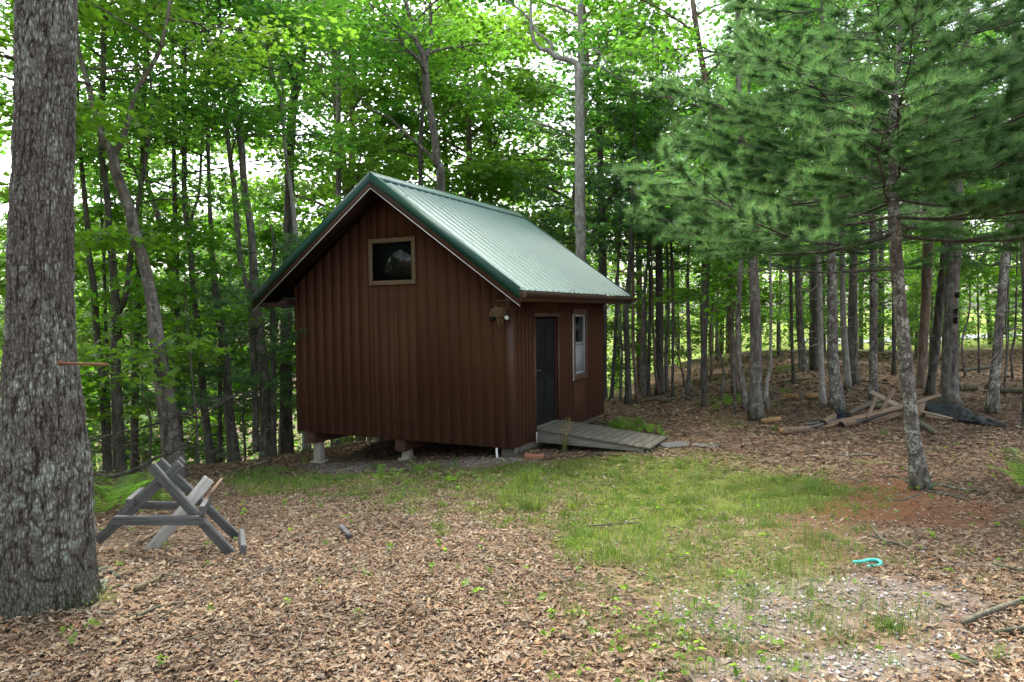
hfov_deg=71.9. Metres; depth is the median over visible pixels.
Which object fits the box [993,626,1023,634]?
fallen branch
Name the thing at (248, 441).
background tree
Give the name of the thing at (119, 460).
maple tree
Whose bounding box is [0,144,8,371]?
background tree
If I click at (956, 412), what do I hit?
tarp
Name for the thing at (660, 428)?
fern
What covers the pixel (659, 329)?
tree
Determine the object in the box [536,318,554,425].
door
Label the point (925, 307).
oak tree
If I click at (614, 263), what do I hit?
background tree
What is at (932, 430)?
cut log
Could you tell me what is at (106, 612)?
stick
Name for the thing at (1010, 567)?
stick
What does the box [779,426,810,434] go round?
cut log
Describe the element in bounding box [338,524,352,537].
bark scrap
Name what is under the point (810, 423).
board
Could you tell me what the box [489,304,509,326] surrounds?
bird nest
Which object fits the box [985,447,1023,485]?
fern
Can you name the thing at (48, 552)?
oak tree
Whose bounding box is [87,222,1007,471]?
trunks
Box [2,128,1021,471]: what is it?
woods
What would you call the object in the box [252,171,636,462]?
shed
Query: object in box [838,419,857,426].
cut log
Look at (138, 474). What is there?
fern
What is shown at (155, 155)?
background tree
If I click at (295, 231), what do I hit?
birch tree
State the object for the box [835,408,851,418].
tarp
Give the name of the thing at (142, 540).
stick
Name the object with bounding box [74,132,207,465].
background tree
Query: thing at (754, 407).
oak tree
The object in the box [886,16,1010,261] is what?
background tree
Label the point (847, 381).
oak tree
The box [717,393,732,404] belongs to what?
fern
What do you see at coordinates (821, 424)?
board
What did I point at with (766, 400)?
maple tree
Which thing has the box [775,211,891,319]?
background tree
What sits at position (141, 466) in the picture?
dead branch
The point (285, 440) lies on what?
oak tree
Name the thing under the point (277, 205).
sapling
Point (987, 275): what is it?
sapling
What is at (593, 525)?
stick
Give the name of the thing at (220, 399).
dead branch
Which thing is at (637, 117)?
sapling
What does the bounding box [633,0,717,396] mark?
pine tree
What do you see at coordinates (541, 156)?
background tree
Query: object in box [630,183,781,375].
background tree
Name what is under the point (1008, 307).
background tree
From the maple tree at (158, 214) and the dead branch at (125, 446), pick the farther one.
the maple tree at (158, 214)
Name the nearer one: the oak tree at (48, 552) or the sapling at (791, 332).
the oak tree at (48, 552)
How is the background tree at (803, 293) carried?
on the ground at (888, 516)
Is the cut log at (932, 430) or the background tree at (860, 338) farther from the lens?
the background tree at (860, 338)
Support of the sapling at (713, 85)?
on the ground at (888, 516)
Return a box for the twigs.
[0,415,1023,681]
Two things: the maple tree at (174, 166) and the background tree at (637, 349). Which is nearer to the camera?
the maple tree at (174, 166)
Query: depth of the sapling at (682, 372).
21.01 m
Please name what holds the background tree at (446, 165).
on the ground at (888, 516)
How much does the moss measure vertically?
2.110 m
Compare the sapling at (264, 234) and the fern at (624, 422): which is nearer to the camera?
the fern at (624, 422)
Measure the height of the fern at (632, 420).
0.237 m
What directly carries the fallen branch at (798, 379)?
on the ground at (888, 516)
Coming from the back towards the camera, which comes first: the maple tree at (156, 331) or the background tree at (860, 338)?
the background tree at (860, 338)
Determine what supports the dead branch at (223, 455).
on the ground at (888, 516)
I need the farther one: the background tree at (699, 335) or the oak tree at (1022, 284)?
the background tree at (699, 335)
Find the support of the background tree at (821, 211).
on the ground at (888, 516)
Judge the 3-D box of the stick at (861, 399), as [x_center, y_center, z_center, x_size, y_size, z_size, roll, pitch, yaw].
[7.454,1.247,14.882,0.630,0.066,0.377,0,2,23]
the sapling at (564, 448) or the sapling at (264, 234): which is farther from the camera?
the sapling at (264, 234)
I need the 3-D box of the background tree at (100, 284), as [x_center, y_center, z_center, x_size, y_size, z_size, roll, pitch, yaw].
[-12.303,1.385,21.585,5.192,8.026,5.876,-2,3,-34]
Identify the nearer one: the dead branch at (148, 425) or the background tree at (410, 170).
the dead branch at (148, 425)
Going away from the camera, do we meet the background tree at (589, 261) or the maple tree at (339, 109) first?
the maple tree at (339, 109)
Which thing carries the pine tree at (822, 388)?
on the ground at (888, 516)
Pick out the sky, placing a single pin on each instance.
(5, 164)
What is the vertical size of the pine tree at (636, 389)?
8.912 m
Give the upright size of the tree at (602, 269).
10.629 m
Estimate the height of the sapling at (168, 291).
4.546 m
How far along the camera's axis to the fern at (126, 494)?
7.22 m
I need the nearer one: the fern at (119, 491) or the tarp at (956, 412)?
the fern at (119, 491)
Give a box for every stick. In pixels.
[70,609,117,614]
[121,601,185,616]
[133,572,163,592]
[138,530,158,543]
[204,478,222,498]
[237,459,270,470]
[248,561,304,580]
[586,520,638,526]
[787,418,819,424]
[840,454,877,455]
[849,398,882,401]
[860,524,934,550]
[937,600,951,608]
[939,426,983,429]
[946,649,978,665]
[992,562,1023,571]
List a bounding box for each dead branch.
[86,426,184,454]
[88,433,206,479]
[89,380,243,441]
[139,387,259,449]
[185,420,276,462]
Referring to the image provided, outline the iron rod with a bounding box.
[57,361,108,365]
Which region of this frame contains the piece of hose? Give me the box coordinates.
[852,558,882,567]
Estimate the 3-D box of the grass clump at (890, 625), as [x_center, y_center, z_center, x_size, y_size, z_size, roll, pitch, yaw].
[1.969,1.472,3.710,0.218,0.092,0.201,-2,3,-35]
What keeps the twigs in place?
on the ground at (888, 516)
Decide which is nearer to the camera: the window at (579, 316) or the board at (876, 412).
the board at (876, 412)
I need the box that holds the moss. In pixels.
[86,404,893,607]
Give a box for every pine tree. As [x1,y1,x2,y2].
[121,218,310,457]
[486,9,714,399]
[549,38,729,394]
[582,86,672,403]
[586,48,692,402]
[597,0,686,395]
[602,106,697,394]
[609,0,1023,500]
[613,14,693,396]
[616,53,702,391]
[616,83,812,406]
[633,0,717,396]
[705,0,961,410]
[732,0,917,405]
[781,0,988,398]
[871,0,1021,413]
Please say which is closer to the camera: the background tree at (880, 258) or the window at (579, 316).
the window at (579, 316)
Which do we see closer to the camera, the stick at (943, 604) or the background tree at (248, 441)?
the stick at (943, 604)
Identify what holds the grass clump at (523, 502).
on the ground at (888, 516)
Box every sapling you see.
[0,0,229,403]
[0,115,191,452]
[0,185,171,406]
[74,189,223,442]
[75,221,225,466]
[87,213,262,465]
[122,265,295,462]
[163,209,294,460]
[217,194,347,448]
[556,101,668,399]
[561,415,571,452]
[562,0,681,400]
[596,36,703,385]
[622,104,739,394]
[642,224,790,399]
[660,63,775,386]
[679,73,767,382]
[698,260,775,413]
[709,17,824,383]
[902,182,1020,376]
[903,179,1004,373]
[911,176,1021,393]
[966,182,1017,378]
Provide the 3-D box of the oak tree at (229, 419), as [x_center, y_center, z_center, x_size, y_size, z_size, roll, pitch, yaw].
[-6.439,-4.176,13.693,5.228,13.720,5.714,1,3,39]
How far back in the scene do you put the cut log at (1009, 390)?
15.43 m
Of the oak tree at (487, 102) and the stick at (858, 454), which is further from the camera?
the oak tree at (487, 102)
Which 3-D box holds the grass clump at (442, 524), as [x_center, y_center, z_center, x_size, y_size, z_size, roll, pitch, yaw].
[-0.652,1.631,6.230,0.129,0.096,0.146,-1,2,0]
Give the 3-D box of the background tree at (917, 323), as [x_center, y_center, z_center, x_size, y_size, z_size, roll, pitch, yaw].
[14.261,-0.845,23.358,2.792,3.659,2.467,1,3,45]
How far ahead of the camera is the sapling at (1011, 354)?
17.99 m
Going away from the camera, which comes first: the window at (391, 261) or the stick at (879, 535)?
the stick at (879, 535)
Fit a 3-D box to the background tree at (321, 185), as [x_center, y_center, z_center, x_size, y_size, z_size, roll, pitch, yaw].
[-6.782,-5.562,26.768,10.331,23.653,9.644,-2,2,-22]
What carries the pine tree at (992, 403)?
on the ground at (888, 516)
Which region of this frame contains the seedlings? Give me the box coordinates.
[60,439,1023,681]
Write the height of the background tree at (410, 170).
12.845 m
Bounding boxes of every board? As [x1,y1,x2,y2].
[804,414,886,425]
[810,419,834,427]
[820,405,902,427]
[848,398,881,413]
[858,410,898,422]
[863,410,902,423]
[866,396,876,418]
[869,390,901,405]
[880,387,895,408]
[901,393,941,409]
[919,410,952,419]
[925,414,953,420]
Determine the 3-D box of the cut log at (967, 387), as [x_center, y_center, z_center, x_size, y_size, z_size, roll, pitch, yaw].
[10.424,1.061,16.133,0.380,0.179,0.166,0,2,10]
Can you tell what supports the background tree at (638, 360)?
on the ground at (888, 516)
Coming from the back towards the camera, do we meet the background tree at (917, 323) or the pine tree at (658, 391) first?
the background tree at (917, 323)
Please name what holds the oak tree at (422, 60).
on the ground at (888, 516)
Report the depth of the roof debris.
12.85 m
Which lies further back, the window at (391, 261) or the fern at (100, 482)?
the window at (391, 261)
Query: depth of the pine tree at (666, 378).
18.76 m
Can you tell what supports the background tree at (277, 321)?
on the ground at (888, 516)
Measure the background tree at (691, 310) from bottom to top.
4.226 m
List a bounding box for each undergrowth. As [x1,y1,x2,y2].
[87,376,356,471]
[607,240,1021,397]
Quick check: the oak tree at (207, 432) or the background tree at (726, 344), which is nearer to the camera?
the oak tree at (207, 432)
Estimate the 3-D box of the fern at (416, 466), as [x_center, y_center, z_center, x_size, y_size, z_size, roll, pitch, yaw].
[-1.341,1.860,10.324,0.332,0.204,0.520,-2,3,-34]
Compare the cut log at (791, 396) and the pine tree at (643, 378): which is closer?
the cut log at (791, 396)
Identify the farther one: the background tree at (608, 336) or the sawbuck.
the background tree at (608, 336)
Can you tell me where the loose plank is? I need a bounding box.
[145,476,213,550]
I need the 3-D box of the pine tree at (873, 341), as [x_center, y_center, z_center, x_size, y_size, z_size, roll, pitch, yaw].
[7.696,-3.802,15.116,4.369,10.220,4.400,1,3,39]
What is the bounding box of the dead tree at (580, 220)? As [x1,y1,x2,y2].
[504,0,649,260]
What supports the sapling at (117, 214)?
on the ground at (888, 516)
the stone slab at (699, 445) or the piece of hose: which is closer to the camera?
the piece of hose
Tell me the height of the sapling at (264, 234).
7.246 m
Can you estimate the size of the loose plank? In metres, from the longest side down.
0.686 x 0.085 x 0.026 m
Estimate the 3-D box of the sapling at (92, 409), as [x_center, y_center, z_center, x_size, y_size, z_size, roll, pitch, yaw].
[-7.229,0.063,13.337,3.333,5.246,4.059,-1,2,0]
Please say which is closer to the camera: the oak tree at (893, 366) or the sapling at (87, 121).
the sapling at (87, 121)
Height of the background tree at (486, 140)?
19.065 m
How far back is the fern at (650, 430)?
12.69 m
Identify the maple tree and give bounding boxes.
[0,0,273,470]
[0,0,344,468]
[0,0,358,476]
[0,8,321,389]
[7,0,263,442]
[194,0,427,445]
[451,0,638,206]
[689,20,882,408]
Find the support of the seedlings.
on the ground at (888, 516)
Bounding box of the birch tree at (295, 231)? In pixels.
[129,0,391,451]
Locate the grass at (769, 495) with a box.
[65,425,1023,681]
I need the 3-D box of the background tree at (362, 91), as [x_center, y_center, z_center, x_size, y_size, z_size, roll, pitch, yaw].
[-5.456,-5.773,24.871,9.328,22.653,9.992,0,2,23]
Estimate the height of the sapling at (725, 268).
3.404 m
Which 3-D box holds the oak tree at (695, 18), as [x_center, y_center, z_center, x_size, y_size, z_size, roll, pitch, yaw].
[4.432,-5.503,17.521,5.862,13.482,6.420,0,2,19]
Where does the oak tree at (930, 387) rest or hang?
on the ground at (888, 516)
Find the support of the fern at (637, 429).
on the ground at (888, 516)
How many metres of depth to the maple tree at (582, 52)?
18.62 m
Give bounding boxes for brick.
[524,453,543,458]
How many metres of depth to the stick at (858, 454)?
9.80 m
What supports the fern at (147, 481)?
on the ground at (888, 516)
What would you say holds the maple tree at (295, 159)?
on the ground at (888, 516)
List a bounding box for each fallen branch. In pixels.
[644,397,672,401]
[779,378,818,382]
[860,380,894,383]
[960,596,1023,624]
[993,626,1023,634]
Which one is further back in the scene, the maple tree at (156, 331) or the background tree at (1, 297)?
the background tree at (1, 297)
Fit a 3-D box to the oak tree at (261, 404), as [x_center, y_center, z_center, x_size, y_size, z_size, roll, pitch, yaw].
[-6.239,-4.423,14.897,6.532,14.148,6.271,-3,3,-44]
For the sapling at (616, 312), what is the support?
on the ground at (888, 516)
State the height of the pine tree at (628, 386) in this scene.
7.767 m
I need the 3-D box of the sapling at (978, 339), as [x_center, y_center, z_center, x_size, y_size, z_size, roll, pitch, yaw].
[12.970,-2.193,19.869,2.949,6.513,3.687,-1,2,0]
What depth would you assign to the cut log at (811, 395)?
15.47 m
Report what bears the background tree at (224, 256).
on the ground at (888, 516)
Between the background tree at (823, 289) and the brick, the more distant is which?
the background tree at (823, 289)
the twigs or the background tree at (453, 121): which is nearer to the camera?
the twigs
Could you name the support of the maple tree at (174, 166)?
on the ground at (888, 516)
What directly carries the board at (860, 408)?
on the ground at (888, 516)
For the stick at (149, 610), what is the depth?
3.90 m
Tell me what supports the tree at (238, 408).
on the ground at (888, 516)
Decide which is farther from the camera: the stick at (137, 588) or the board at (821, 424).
the board at (821, 424)
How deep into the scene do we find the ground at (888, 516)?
5.58 m
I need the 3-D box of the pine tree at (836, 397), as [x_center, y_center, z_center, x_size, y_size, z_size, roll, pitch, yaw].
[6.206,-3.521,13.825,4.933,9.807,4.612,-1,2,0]
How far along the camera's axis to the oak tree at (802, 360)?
21.91 m
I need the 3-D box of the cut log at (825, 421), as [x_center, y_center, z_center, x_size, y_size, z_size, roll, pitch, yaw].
[5.754,1.398,12.721,0.127,0.174,1.010,1,3,39]
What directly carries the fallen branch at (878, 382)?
on the ground at (888, 516)
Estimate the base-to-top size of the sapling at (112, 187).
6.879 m
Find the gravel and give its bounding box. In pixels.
[94,434,1020,681]
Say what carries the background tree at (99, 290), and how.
on the ground at (888, 516)
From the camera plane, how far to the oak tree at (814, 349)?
21.93 m
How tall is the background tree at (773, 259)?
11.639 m
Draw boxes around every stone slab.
[658,441,688,448]
[693,443,719,447]
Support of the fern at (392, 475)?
on the ground at (888, 516)
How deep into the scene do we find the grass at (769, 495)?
6.03 m
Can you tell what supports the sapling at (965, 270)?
on the ground at (888, 516)
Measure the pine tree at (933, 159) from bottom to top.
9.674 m
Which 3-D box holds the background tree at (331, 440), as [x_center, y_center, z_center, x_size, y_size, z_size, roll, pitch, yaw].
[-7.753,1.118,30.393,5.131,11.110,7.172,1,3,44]
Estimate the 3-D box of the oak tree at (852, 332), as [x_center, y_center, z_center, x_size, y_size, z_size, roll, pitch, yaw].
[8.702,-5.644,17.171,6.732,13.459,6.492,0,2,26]
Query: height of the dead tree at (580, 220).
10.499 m
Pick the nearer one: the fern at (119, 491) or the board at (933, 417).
the fern at (119, 491)
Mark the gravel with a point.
(842, 654)
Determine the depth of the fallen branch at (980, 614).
3.80 m
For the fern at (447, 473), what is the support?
on the ground at (888, 516)
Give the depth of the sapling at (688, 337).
17.96 m
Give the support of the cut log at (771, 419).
on the ground at (888, 516)
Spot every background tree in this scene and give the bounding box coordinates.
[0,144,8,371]
[0,231,4,381]
[0,270,93,396]
[74,83,242,467]
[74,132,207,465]
[74,282,153,438]
[75,252,204,467]
[75,254,197,426]
[91,364,251,461]
[124,233,296,462]
[126,141,294,450]
[145,209,295,462]
[196,198,304,408]
[201,3,458,442]
[206,2,469,441]
[244,298,334,445]
[322,5,566,219]
[350,0,586,261]
[375,157,465,194]
[383,0,573,245]
[444,0,697,253]
[485,145,569,225]
[500,127,611,271]
[536,203,639,335]
[553,113,695,389]
[558,43,724,392]
[607,269,700,386]
[607,310,622,355]
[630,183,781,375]
[654,272,708,363]
[669,120,784,351]
[674,76,781,352]
[674,256,794,356]
[682,259,776,359]
[746,259,839,330]
[762,238,864,364]
[765,22,919,293]
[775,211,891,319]
[784,274,847,356]
[805,126,966,351]
[825,207,903,348]
[858,252,939,357]
[860,144,982,344]
[878,247,976,362]
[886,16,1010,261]
[890,263,985,355]
[905,181,1019,347]
[970,115,1019,262]
[979,243,1021,303]
[984,275,1021,348]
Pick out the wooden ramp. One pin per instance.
(587, 435)
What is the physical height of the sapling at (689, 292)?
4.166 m
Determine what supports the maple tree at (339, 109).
on the ground at (888, 516)
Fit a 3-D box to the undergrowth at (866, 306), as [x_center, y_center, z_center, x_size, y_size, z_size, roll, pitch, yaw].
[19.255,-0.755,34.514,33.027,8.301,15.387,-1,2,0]
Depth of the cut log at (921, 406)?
13.16 m
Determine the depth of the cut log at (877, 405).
13.87 m
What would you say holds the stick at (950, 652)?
on the ground at (888, 516)
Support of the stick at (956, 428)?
on the ground at (888, 516)
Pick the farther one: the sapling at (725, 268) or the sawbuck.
the sapling at (725, 268)
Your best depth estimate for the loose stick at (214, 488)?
5.42 m
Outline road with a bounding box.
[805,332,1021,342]
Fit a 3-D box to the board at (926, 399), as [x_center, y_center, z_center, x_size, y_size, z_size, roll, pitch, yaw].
[7.441,1.105,12.855,1.057,0.030,0.070,-13,31,-22]
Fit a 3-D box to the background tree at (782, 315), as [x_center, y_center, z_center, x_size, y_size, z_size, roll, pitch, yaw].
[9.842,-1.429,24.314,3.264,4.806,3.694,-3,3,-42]
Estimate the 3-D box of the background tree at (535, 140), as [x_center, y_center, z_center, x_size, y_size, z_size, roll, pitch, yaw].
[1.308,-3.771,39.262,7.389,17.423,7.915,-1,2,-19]
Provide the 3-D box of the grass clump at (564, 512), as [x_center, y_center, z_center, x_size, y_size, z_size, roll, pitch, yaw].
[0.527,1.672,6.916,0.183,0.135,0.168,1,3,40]
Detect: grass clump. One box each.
[432,522,444,528]
[489,521,507,528]
[516,491,536,511]
[557,505,573,518]
[595,540,622,555]
[863,610,909,636]
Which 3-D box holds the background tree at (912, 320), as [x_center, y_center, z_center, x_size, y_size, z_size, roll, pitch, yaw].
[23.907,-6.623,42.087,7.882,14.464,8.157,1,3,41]
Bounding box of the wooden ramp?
[536,420,667,451]
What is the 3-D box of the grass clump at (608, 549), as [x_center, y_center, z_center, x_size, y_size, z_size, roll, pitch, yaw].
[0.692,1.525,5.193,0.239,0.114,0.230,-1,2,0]
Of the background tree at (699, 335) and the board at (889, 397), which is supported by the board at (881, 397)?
the board at (889, 397)
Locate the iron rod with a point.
(60, 363)
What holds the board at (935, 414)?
on the ground at (888, 516)
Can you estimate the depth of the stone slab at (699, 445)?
11.20 m
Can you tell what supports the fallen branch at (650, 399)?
on the ground at (888, 516)
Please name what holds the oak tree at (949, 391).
on the ground at (888, 516)
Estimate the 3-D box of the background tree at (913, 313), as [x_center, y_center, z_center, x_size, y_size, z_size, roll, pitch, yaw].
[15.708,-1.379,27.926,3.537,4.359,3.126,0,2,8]
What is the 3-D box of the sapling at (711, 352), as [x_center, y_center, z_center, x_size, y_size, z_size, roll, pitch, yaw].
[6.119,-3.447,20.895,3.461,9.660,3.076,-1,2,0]
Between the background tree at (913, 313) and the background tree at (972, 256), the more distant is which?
the background tree at (972, 256)
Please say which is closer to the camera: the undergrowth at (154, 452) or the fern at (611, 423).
the fern at (611, 423)
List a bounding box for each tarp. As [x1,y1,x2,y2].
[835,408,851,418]
[926,401,1006,426]
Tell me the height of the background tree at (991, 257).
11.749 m
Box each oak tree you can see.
[0,0,120,623]
[0,0,220,471]
[0,0,331,461]
[0,0,334,463]
[80,0,367,457]
[174,0,424,456]
[301,0,529,191]
[329,0,520,185]
[563,0,816,392]
[597,0,841,420]
[688,7,900,369]
[694,0,868,370]
[714,0,1006,383]
[727,22,886,356]
[747,0,1007,388]
[781,0,1005,373]
[832,0,1023,388]
[846,0,1023,394]
[847,0,1021,403]
[873,0,1023,426]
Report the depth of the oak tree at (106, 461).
12.41 m
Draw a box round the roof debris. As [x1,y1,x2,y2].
[403,189,612,292]
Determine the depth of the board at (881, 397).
12.78 m
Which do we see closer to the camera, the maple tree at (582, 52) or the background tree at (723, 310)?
the maple tree at (582, 52)
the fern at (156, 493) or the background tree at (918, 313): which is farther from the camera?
the background tree at (918, 313)
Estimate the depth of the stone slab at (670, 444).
11.42 m
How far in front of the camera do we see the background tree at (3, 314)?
31.57 m
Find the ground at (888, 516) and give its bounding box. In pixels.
[0,310,1023,681]
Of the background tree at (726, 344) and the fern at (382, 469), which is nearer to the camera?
the fern at (382, 469)
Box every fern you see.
[94,469,150,492]
[94,474,146,507]
[94,483,134,511]
[95,472,153,496]
[95,475,136,498]
[125,478,177,499]
[152,491,172,500]
[365,464,388,478]
[380,468,403,479]
[407,460,431,472]
[444,470,464,481]
[598,419,625,427]
[608,416,641,430]
[621,417,642,427]
[623,421,645,431]
[637,419,663,432]
[655,426,670,435]
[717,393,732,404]
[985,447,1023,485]
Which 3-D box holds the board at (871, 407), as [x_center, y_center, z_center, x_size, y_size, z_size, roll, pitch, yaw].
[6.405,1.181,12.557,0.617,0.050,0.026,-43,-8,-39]
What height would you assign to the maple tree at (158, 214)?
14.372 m
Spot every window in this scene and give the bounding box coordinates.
[368,236,415,285]
[572,309,587,380]
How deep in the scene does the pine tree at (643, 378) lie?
18.34 m
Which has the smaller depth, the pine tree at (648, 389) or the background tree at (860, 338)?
the pine tree at (648, 389)
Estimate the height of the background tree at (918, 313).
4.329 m
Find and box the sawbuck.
[96,457,246,555]
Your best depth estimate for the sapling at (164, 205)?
16.01 m
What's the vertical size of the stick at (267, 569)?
0.082 m
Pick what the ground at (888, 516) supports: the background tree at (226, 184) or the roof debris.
the background tree at (226, 184)
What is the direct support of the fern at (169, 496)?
on the ground at (888, 516)
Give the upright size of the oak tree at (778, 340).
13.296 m
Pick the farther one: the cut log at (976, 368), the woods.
the woods
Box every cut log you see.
[761,416,781,423]
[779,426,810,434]
[783,392,798,399]
[805,393,818,398]
[819,412,836,424]
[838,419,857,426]
[858,403,882,408]
[917,402,925,417]
[919,420,938,434]
[959,384,977,390]
[961,365,990,371]
[1000,388,1022,393]
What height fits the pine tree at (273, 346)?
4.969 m
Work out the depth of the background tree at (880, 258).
32.20 m
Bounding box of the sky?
[0,0,1022,330]
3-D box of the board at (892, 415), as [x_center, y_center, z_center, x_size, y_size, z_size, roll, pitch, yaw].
[6.671,1.373,12.590,1.000,0.031,0.100,-14,31,-20]
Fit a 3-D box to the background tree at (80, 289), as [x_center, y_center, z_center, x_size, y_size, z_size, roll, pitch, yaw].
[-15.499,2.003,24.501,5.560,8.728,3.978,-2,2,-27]
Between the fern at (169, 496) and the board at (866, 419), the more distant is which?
the board at (866, 419)
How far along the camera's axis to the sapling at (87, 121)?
9.72 m
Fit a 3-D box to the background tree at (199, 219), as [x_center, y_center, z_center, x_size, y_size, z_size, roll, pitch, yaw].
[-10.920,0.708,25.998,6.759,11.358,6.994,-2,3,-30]
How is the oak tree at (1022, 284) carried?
on the ground at (888, 516)
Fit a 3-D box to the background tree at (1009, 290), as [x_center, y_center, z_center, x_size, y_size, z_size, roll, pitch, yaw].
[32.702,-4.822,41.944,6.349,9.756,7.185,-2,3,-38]
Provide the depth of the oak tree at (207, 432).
14.33 m
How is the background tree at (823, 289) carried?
on the ground at (888, 516)
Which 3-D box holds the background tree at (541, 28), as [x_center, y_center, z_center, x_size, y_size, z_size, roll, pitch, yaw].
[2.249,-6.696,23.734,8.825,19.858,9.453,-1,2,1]
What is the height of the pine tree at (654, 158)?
6.847 m
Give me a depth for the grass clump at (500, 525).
6.24 m
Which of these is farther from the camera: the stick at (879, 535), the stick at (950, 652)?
the stick at (879, 535)
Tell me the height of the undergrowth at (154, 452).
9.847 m

